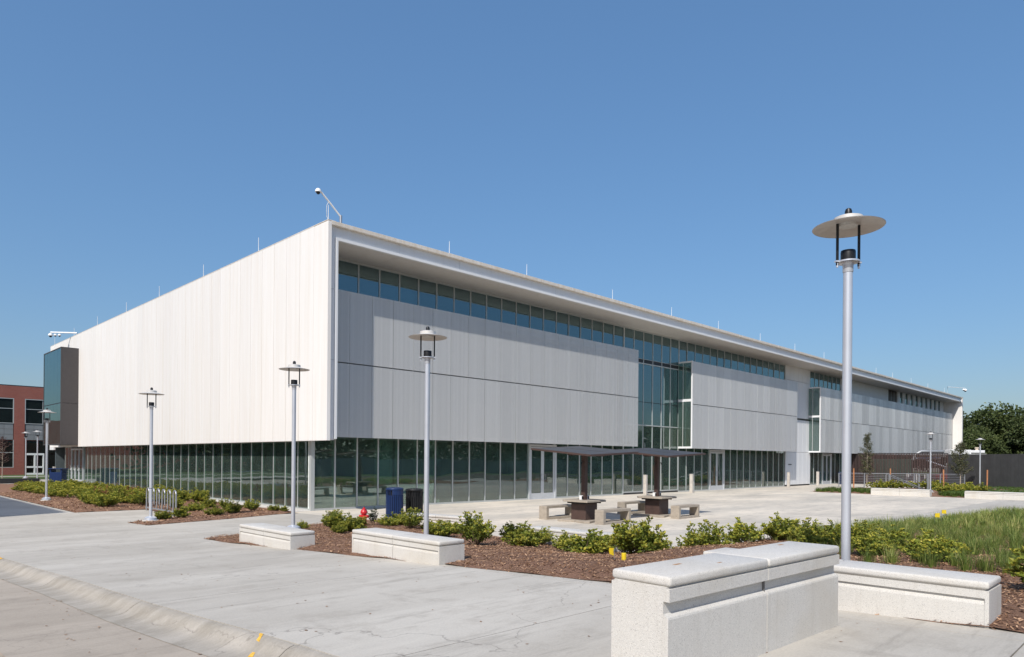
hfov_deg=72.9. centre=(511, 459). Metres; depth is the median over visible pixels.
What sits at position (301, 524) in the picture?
shrub
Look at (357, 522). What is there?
shrub
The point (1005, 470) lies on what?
charcoal fence
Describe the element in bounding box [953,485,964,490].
shrub
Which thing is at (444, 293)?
window pane
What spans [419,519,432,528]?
shrub
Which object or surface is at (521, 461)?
window pane
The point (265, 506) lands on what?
gravel strip
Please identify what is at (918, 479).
gate post
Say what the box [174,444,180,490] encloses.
window pane
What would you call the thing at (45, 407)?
window pane
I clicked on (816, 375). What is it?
window pane
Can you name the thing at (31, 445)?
window
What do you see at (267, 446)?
window pane
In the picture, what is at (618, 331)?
window pane
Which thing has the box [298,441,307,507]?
window pane
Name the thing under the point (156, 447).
window pane
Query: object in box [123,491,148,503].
shrub
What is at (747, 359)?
window pane
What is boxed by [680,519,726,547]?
shrub
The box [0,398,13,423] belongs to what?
window
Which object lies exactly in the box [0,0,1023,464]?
sky
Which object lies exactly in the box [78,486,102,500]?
shrub
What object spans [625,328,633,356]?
window pane
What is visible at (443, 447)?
window pane
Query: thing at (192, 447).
window pane
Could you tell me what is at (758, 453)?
window pane
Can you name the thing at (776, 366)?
window pane
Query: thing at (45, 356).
window pane
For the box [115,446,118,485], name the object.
window pane
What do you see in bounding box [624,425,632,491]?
window pane
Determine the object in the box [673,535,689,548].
shrub
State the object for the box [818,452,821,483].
window pane
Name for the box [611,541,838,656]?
concrete bench
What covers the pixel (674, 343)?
window pane
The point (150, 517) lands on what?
lamp post
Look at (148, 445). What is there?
window pane
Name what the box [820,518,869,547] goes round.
shrub
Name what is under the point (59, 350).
window pane
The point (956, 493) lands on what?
ornamental grass
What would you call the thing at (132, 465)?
window pane
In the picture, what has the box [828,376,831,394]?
window pane
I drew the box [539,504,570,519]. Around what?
frame bench
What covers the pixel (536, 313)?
window pane
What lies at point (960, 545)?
shrub
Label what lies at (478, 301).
window pane
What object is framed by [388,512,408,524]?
shrub
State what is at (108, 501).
shrub
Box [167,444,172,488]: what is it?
window pane
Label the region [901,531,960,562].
shrub
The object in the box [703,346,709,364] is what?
window pane
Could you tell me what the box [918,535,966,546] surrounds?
shrub
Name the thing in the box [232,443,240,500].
window pane
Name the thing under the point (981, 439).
lamp post
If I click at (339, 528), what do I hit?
shrub
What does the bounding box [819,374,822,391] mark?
window pane
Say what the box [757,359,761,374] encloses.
window pane
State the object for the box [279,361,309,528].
lamp post
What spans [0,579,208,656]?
street
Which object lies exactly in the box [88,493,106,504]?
shrub
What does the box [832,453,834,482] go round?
window pane
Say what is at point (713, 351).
window pane
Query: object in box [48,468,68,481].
litter bin
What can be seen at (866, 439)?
young tree
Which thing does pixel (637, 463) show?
window pane
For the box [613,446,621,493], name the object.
window pane
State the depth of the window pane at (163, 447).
37.10 m
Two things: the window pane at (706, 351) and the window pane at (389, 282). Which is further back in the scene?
the window pane at (706, 351)
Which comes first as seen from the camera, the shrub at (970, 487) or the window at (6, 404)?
the shrub at (970, 487)
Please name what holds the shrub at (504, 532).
on the bed of mulch at (1010, 608)
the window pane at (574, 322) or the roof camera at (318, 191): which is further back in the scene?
the window pane at (574, 322)
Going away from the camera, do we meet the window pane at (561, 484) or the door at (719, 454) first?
the window pane at (561, 484)
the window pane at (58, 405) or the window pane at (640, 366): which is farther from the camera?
the window pane at (58, 405)
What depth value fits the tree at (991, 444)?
86.93 m
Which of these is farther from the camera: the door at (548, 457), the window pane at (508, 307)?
the door at (548, 457)
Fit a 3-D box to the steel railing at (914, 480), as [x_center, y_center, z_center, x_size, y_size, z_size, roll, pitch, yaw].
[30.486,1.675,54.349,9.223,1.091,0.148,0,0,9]
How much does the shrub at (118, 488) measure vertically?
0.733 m
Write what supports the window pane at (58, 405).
in the college building at (521, 365)
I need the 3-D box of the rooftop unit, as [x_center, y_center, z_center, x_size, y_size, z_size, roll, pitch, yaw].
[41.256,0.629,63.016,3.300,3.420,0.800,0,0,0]
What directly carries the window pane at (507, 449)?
in the college building at (521, 365)
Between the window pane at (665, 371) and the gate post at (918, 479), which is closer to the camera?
the window pane at (665, 371)
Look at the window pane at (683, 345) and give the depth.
44.51 m
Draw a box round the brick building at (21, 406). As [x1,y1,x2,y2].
[0,384,54,474]
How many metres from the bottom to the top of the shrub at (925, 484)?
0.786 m
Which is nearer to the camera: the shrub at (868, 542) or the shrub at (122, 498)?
the shrub at (868, 542)
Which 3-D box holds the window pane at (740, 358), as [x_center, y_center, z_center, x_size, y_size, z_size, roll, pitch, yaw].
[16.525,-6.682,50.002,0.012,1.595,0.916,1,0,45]
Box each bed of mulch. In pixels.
[0,484,290,524]
[207,519,1023,632]
[813,485,1007,497]
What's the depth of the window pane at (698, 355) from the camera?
45.80 m
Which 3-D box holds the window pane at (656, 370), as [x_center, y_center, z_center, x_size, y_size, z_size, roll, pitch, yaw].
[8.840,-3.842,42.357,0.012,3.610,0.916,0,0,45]
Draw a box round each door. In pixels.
[70,448,74,479]
[75,448,77,479]
[78,448,81,481]
[531,447,542,498]
[542,447,554,498]
[711,452,716,489]
[717,452,723,489]
[823,455,826,483]
[827,455,830,483]
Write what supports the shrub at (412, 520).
on the bed of mulch at (1010, 608)
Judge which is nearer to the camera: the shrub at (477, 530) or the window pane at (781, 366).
the shrub at (477, 530)
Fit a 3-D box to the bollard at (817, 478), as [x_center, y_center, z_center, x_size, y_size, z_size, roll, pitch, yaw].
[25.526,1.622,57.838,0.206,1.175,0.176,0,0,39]
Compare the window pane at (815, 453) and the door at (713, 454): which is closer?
the door at (713, 454)
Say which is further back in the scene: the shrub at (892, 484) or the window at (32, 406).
the window at (32, 406)
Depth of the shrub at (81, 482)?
41.61 m
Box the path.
[0,476,36,476]
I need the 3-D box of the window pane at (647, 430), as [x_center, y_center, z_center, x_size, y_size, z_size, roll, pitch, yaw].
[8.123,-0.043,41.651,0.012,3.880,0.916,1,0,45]
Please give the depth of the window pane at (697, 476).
45.83 m
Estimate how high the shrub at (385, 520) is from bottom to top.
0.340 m
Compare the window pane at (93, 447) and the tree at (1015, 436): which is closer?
the window pane at (93, 447)
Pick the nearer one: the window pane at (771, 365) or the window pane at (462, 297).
the window pane at (462, 297)
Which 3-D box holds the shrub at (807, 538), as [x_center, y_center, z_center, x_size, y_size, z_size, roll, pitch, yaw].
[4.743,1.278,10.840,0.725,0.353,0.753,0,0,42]
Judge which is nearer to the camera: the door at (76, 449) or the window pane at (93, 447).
the window pane at (93, 447)
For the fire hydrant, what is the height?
0.635 m
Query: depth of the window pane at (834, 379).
62.69 m
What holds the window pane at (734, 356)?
in the college building at (521, 365)
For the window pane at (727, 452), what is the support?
in the college building at (521, 365)
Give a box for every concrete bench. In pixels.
[239,523,314,549]
[352,528,464,565]
[406,513,478,525]
[529,526,623,551]
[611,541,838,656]
[703,547,1000,628]
[871,488,931,496]
[965,491,1023,499]
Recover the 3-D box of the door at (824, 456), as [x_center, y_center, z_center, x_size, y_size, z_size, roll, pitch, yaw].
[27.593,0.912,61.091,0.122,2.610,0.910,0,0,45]
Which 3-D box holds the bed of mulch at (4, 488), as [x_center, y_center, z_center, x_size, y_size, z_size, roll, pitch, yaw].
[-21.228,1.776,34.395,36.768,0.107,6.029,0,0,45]
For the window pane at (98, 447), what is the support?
in the college building at (521, 365)
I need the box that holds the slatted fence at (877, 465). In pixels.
[851,453,947,483]
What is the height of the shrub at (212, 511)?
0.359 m
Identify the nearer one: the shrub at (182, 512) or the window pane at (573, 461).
the shrub at (182, 512)
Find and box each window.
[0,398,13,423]
[0,440,13,467]
[25,399,42,424]
[27,441,54,452]
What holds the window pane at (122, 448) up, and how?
in the college building at (521, 365)
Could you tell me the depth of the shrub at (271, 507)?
25.14 m
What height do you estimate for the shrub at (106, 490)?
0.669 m
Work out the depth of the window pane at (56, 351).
47.54 m
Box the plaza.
[236,483,1001,551]
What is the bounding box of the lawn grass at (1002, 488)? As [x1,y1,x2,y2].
[978,485,1023,492]
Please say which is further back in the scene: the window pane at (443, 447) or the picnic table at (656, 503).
the window pane at (443, 447)
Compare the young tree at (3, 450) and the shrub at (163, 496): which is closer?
the shrub at (163, 496)
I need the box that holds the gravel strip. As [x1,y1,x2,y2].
[208,499,308,511]
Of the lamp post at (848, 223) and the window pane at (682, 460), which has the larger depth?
the window pane at (682, 460)
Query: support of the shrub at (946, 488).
on the bed of mulch at (934, 493)
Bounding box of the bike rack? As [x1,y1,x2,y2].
[145,487,176,511]
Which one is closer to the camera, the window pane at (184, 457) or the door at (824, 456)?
the window pane at (184, 457)
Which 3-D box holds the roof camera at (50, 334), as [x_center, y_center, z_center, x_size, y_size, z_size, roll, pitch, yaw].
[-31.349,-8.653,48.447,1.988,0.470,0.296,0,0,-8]
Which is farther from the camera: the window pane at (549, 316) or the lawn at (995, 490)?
the lawn at (995, 490)
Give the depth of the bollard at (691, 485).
43.13 m
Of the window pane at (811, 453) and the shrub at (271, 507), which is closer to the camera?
the shrub at (271, 507)
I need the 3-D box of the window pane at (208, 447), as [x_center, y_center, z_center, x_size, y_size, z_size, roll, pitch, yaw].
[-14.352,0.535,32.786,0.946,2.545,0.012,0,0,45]
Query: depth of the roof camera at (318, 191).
24.98 m
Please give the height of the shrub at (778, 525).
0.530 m
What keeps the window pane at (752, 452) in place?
in the college building at (521, 365)
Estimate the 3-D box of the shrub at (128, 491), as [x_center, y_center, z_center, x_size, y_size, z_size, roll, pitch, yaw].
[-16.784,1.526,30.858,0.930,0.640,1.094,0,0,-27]
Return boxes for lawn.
[0,475,48,478]
[927,487,1023,492]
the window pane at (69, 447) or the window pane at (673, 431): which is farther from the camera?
the window pane at (69, 447)
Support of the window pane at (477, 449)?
in the college building at (521, 365)
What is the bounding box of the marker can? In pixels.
[621,553,625,559]
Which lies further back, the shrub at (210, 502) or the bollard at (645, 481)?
the bollard at (645, 481)
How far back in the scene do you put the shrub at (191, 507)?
24.83 m
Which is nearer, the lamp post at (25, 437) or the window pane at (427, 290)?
the window pane at (427, 290)
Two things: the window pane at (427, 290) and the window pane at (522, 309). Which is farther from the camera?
the window pane at (522, 309)
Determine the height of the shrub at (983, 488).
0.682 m
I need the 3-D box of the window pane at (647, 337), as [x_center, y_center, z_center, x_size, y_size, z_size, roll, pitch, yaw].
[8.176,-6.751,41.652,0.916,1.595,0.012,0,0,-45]
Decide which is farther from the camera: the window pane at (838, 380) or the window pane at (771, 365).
the window pane at (838, 380)
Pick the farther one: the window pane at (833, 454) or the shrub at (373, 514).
the window pane at (833, 454)
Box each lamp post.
[23,431,27,477]
[34,429,40,479]
[38,408,54,500]
[138,387,164,521]
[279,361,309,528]
[408,326,446,534]
[812,208,885,560]
[925,431,934,491]
[976,437,984,485]
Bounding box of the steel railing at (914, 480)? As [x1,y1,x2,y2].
[838,473,964,486]
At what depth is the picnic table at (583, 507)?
22.36 m
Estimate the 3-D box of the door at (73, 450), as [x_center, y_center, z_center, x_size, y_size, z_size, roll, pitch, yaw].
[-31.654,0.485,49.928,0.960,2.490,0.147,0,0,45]
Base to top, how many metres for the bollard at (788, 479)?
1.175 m
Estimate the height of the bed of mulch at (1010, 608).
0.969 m
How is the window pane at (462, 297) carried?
in the college building at (521, 365)
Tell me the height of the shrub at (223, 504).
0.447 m
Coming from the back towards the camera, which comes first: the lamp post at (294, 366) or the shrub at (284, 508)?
the shrub at (284, 508)
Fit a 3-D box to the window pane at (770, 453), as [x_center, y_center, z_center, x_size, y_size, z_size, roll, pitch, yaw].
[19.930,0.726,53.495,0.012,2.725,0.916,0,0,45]
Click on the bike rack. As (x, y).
(157, 490)
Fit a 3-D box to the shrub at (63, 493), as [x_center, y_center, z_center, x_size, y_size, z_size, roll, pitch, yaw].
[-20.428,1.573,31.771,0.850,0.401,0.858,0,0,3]
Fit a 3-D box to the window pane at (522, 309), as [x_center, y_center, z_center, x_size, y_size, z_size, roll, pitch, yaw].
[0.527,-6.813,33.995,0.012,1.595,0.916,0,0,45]
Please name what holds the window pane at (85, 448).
in the college building at (521, 365)
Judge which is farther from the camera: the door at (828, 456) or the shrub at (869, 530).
the door at (828, 456)
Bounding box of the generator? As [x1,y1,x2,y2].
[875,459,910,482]
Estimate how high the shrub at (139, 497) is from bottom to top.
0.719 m
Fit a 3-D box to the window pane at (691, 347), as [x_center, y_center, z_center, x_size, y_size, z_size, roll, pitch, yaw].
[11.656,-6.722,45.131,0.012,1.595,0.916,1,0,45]
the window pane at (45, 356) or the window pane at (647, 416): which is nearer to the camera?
the window pane at (647, 416)
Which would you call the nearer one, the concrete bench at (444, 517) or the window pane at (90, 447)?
the concrete bench at (444, 517)
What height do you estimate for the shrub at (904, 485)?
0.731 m
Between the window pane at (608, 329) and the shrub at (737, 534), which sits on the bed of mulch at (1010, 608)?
the shrub at (737, 534)
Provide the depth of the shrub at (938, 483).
50.97 m
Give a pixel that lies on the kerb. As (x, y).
(206, 637)
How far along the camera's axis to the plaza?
29.12 m
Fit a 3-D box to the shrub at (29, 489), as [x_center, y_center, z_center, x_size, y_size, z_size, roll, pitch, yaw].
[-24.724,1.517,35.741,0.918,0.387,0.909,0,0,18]
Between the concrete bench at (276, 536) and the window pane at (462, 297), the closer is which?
the concrete bench at (276, 536)
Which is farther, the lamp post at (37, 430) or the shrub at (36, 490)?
the lamp post at (37, 430)
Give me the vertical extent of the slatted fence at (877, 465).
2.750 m
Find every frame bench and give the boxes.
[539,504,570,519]
[595,508,630,524]
[617,500,644,513]
[671,504,699,518]
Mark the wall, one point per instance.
(7, 480)
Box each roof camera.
[48,332,76,336]
[315,188,341,222]
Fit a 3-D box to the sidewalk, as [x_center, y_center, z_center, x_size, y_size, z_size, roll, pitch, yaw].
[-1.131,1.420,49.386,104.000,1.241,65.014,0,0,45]
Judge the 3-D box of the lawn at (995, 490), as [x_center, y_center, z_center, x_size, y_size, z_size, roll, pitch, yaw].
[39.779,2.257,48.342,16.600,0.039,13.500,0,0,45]
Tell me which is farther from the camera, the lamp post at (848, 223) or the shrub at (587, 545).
the shrub at (587, 545)
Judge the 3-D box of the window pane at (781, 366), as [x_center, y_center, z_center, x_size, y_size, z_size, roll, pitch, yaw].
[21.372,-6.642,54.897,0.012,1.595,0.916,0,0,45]
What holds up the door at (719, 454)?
in the college building at (521, 365)
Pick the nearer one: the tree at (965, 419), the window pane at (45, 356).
the window pane at (45, 356)
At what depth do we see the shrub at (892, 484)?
49.78 m
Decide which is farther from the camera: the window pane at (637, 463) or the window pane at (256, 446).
the window pane at (637, 463)
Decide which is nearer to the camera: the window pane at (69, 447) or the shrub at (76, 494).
the shrub at (76, 494)
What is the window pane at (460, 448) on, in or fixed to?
in the college building at (521, 365)
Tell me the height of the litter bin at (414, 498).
0.960 m
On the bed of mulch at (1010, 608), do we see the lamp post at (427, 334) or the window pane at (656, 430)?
the lamp post at (427, 334)
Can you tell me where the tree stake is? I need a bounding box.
[986,470,987,490]
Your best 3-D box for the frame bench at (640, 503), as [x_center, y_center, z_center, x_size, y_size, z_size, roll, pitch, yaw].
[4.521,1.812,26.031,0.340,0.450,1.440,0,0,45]
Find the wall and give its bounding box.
[0,478,39,483]
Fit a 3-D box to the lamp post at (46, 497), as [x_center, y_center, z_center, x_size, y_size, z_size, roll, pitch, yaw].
[-20.005,-0.032,29.795,0.700,4.335,0.700,0,0,1]
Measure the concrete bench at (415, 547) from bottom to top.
0.720 m
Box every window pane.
[44,354,47,405]
[44,406,46,443]
[47,352,50,404]
[47,405,49,443]
[50,351,53,403]
[50,405,53,443]
[53,404,56,443]
[54,349,57,403]
[57,348,60,402]
[57,403,59,443]
[65,447,68,479]
[69,447,70,479]
[84,447,87,481]
[88,446,91,481]
[92,446,95,482]
[96,446,99,482]
[101,446,104,483]
[105,446,109,483]
[110,446,113,484]
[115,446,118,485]
[120,446,124,485]
[125,445,129,485]
[130,445,135,486]
[136,445,140,487]
[142,445,146,488]
[148,445,148,486]
[154,445,159,487]
[160,445,166,488]
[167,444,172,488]
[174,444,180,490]
[181,444,187,490]
[189,444,195,493]
[197,444,203,491]
[205,443,212,497]
[213,443,221,498]
[222,443,230,499]
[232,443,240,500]
[241,442,250,500]
[252,442,261,502]
[262,442,272,503]
[274,442,284,505]
[286,441,297,506]
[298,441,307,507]
[338,260,357,292]
[359,265,378,296]
[380,270,398,308]
[400,275,417,310]
[419,279,435,308]
[429,440,434,502]
[436,440,451,502]
[437,284,452,311]
[453,441,468,501]
[455,288,469,322]
[470,441,484,500]
[471,292,485,325]
[485,442,499,499]
[487,295,500,324]
[501,442,513,498]
[502,299,515,327]
[515,443,527,498]
[517,303,528,331]
[531,306,542,336]
[544,309,555,339]
[556,444,566,496]
[557,312,567,340]
[568,444,578,495]
[569,315,579,343]
[580,445,590,494]
[581,318,591,344]
[591,445,600,494]
[593,321,602,347]
[602,445,611,493]
[604,323,612,350]
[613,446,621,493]
[614,326,622,350]
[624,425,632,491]
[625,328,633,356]
[633,425,641,490]
[634,330,642,358]
[634,363,642,424]
[643,364,651,424]
[643,426,651,490]
[644,333,652,359]
[652,426,660,489]
[653,335,660,361]
[653,366,660,425]
[661,427,668,489]
[662,337,669,363]
[662,368,669,426]
[670,369,677,426]
[670,428,677,489]
[671,339,678,364]
[678,448,685,490]
[680,341,686,366]
[686,448,693,489]
[687,343,694,367]
[694,448,700,489]
[695,345,701,367]
[702,449,708,488]
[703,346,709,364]
[711,349,716,365]
[718,350,723,366]
[724,449,729,487]
[725,352,730,368]
[731,450,736,487]
[732,353,737,369]
[737,450,742,487]
[738,355,743,370]
[744,450,748,486]
[745,357,749,372]
[750,450,754,486]
[751,358,755,373]
[756,450,760,486]
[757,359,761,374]
[762,451,766,485]
[763,361,767,381]
[768,451,772,485]
[769,362,773,380]
[773,451,777,485]
[774,363,778,378]
[779,451,783,485]
[780,365,783,379]
[810,372,813,390]
[810,452,812,483]
[814,452,817,483]
[815,373,818,391]
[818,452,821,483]
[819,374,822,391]
[824,375,827,387]
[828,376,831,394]
[832,377,835,389]
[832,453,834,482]
[835,453,839,482]
[837,378,839,394]
[840,453,841,471]
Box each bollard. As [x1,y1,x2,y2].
[643,475,647,494]
[689,474,693,492]
[787,472,789,486]
[816,471,818,485]
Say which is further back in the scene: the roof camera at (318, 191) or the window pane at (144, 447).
the window pane at (144, 447)
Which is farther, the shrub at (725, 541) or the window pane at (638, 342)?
the window pane at (638, 342)
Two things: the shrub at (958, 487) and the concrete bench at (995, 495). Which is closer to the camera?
the concrete bench at (995, 495)
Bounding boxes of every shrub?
[10,484,31,490]
[19,485,37,491]
[32,487,43,493]
[48,487,66,496]
[56,484,69,490]
[57,489,77,497]
[72,480,84,484]
[73,486,92,499]
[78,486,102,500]
[79,491,98,503]
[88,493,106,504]
[92,491,122,506]
[94,485,109,493]
[95,482,111,487]
[104,485,126,496]
[116,492,128,503]
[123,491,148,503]
[126,487,140,494]
[128,488,147,505]
[154,484,169,491]
[154,510,172,519]
[155,488,174,503]
[166,496,185,507]
[170,505,190,517]
[175,488,192,500]
[181,500,207,510]
[188,486,209,501]
[199,496,216,506]
[203,505,226,514]
[218,498,234,508]
[222,501,242,512]
[245,498,260,510]
[267,504,279,510]
[279,505,288,511]
[297,520,308,528]
[320,509,347,527]
[330,523,347,532]
[339,512,366,531]
[368,508,377,523]
[374,514,400,525]
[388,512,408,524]
[397,507,423,528]
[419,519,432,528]
[423,519,455,536]
[441,520,460,532]
[453,510,496,544]
[498,520,530,538]
[501,523,551,546]
[532,526,553,544]
[551,528,612,553]
[552,530,575,547]
[586,528,615,551]
[609,515,667,553]
[652,537,675,550]
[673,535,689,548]
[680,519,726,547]
[720,517,763,543]
[720,533,736,544]
[760,511,799,539]
[786,517,823,541]
[792,529,838,545]
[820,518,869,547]
[851,519,883,536]
[851,531,899,555]
[866,478,889,487]
[870,524,907,550]
[881,480,902,487]
[894,479,907,487]
[897,528,973,555]
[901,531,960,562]
[906,481,922,487]
[916,479,935,488]
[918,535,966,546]
[931,479,952,487]
[932,482,955,491]
[932,485,961,491]
[951,482,979,487]
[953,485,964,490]
[955,482,979,490]
[974,482,990,490]
[1002,546,1023,582]
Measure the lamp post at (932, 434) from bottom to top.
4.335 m
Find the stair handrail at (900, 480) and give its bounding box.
[885,474,922,488]
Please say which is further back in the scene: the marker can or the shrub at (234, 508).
the shrub at (234, 508)
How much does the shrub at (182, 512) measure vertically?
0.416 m
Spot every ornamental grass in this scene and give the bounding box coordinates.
[757,516,1023,574]
[815,486,973,496]
[851,504,1023,533]
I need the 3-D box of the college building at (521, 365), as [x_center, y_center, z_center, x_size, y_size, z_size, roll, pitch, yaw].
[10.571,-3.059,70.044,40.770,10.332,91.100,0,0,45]
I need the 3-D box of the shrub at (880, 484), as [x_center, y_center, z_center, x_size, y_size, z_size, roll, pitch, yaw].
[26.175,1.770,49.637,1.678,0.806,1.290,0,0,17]
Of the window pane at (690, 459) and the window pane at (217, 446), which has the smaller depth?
the window pane at (217, 446)
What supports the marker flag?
on the bed of mulch at (1010, 608)
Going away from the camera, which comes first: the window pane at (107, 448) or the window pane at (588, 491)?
the window pane at (588, 491)
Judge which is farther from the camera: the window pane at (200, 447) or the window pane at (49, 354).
the window pane at (49, 354)
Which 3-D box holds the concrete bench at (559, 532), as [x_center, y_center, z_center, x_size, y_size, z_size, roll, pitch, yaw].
[1.419,1.972,15.704,2.500,0.720,0.488,0,0,45]
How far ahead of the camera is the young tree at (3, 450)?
55.15 m
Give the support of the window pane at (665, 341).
in the college building at (521, 365)
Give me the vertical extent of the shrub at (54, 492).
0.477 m
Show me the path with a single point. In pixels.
(18, 476)
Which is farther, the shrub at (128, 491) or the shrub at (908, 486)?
the shrub at (908, 486)
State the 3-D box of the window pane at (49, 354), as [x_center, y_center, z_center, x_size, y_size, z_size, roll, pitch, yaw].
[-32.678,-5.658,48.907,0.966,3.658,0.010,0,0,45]
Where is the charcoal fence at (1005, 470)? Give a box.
[948,454,1023,487]
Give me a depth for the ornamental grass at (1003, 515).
17.59 m
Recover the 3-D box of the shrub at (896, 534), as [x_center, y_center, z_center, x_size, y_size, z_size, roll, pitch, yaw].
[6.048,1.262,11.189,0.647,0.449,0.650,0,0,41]
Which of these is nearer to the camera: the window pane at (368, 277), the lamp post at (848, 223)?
the lamp post at (848, 223)
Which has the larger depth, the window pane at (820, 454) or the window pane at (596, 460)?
the window pane at (820, 454)
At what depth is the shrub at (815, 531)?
12.01 m
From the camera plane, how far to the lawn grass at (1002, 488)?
49.52 m
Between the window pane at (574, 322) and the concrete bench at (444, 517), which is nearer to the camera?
the concrete bench at (444, 517)
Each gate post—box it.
[917,474,919,488]
[926,474,928,488]
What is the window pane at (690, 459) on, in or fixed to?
in the college building at (521, 365)
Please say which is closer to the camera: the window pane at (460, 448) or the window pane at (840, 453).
the window pane at (460, 448)
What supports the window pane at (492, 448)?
in the college building at (521, 365)
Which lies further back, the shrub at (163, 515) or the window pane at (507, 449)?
the window pane at (507, 449)
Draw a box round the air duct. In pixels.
[913,450,943,466]
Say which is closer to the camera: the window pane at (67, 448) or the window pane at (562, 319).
the window pane at (562, 319)
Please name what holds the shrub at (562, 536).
on the bed of mulch at (1010, 608)
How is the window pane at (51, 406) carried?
in the college building at (521, 365)
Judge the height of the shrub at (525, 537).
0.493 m
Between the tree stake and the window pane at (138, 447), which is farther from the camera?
the tree stake
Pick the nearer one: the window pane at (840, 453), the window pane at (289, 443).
the window pane at (289, 443)
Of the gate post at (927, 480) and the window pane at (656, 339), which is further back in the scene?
the gate post at (927, 480)
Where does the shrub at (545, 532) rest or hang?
on the bed of mulch at (1010, 608)
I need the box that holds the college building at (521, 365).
[43,219,962,510]
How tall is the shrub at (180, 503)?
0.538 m
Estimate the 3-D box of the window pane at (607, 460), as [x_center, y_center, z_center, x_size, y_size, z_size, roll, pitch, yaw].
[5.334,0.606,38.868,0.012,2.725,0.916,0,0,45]
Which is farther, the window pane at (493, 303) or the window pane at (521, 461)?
the window pane at (521, 461)
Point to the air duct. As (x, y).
(932, 451)
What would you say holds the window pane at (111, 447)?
in the college building at (521, 365)
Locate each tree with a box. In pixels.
[0,436,9,477]
[858,432,874,487]
[913,411,975,472]
[948,440,974,483]
[963,424,1011,453]
[965,401,1023,453]
[1001,413,1023,453]
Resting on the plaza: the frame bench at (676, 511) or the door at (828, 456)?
the frame bench at (676, 511)
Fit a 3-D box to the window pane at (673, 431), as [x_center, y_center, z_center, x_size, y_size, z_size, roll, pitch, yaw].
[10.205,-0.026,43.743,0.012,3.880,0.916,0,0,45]
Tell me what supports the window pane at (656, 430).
in the college building at (521, 365)
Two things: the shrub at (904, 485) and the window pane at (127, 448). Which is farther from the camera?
the shrub at (904, 485)
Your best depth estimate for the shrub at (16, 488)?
36.88 m
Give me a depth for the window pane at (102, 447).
44.92 m
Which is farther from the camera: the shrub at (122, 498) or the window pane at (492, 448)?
the window pane at (492, 448)
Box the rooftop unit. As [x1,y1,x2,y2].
[945,447,984,453]
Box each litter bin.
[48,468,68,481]
[386,487,403,517]
[405,488,422,512]
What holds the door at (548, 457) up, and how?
in the college building at (521, 365)
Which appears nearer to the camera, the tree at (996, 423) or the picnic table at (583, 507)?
the picnic table at (583, 507)
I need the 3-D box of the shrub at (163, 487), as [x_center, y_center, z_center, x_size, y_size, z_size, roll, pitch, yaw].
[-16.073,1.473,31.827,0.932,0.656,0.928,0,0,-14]
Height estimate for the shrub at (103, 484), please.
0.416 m
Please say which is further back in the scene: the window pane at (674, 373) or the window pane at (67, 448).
the window pane at (67, 448)
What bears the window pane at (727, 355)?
in the college building at (521, 365)
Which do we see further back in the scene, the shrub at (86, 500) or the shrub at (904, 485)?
the shrub at (904, 485)
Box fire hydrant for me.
[359,507,368,522]
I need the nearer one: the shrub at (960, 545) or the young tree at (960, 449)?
the shrub at (960, 545)
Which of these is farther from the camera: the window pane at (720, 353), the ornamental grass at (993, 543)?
the window pane at (720, 353)
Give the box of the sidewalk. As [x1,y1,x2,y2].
[0,483,1023,656]
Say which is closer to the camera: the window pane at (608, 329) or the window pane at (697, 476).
the window pane at (608, 329)
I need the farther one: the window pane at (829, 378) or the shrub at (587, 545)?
the window pane at (829, 378)
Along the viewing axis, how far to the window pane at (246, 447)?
29.92 m
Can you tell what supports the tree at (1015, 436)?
on the lawn
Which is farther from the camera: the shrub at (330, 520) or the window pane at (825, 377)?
the window pane at (825, 377)
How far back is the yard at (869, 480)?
74.47 m
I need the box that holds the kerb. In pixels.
[0,557,335,656]
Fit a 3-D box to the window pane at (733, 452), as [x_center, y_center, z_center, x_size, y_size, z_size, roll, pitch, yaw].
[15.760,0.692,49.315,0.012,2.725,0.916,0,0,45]
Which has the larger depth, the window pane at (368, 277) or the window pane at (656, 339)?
the window pane at (656, 339)
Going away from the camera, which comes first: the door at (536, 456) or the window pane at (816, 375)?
the door at (536, 456)
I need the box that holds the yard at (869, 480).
[851,476,921,483]
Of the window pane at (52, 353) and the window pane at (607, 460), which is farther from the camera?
the window pane at (52, 353)
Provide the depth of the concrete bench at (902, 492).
41.57 m
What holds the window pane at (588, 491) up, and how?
in the college building at (521, 365)
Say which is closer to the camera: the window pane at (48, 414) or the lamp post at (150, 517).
the lamp post at (150, 517)
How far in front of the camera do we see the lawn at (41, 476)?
64.38 m
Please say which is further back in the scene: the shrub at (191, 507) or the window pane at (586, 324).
the window pane at (586, 324)
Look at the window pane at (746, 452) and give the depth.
50.73 m
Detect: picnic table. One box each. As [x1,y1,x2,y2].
[531,446,638,523]
[615,448,705,517]
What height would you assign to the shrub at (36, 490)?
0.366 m
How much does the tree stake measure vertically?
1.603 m
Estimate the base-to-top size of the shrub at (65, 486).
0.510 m
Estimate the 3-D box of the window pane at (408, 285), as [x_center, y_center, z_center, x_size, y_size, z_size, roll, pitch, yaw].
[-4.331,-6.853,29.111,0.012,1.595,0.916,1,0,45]
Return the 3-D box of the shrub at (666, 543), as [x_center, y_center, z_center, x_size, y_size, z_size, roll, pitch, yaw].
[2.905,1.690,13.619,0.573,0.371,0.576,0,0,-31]

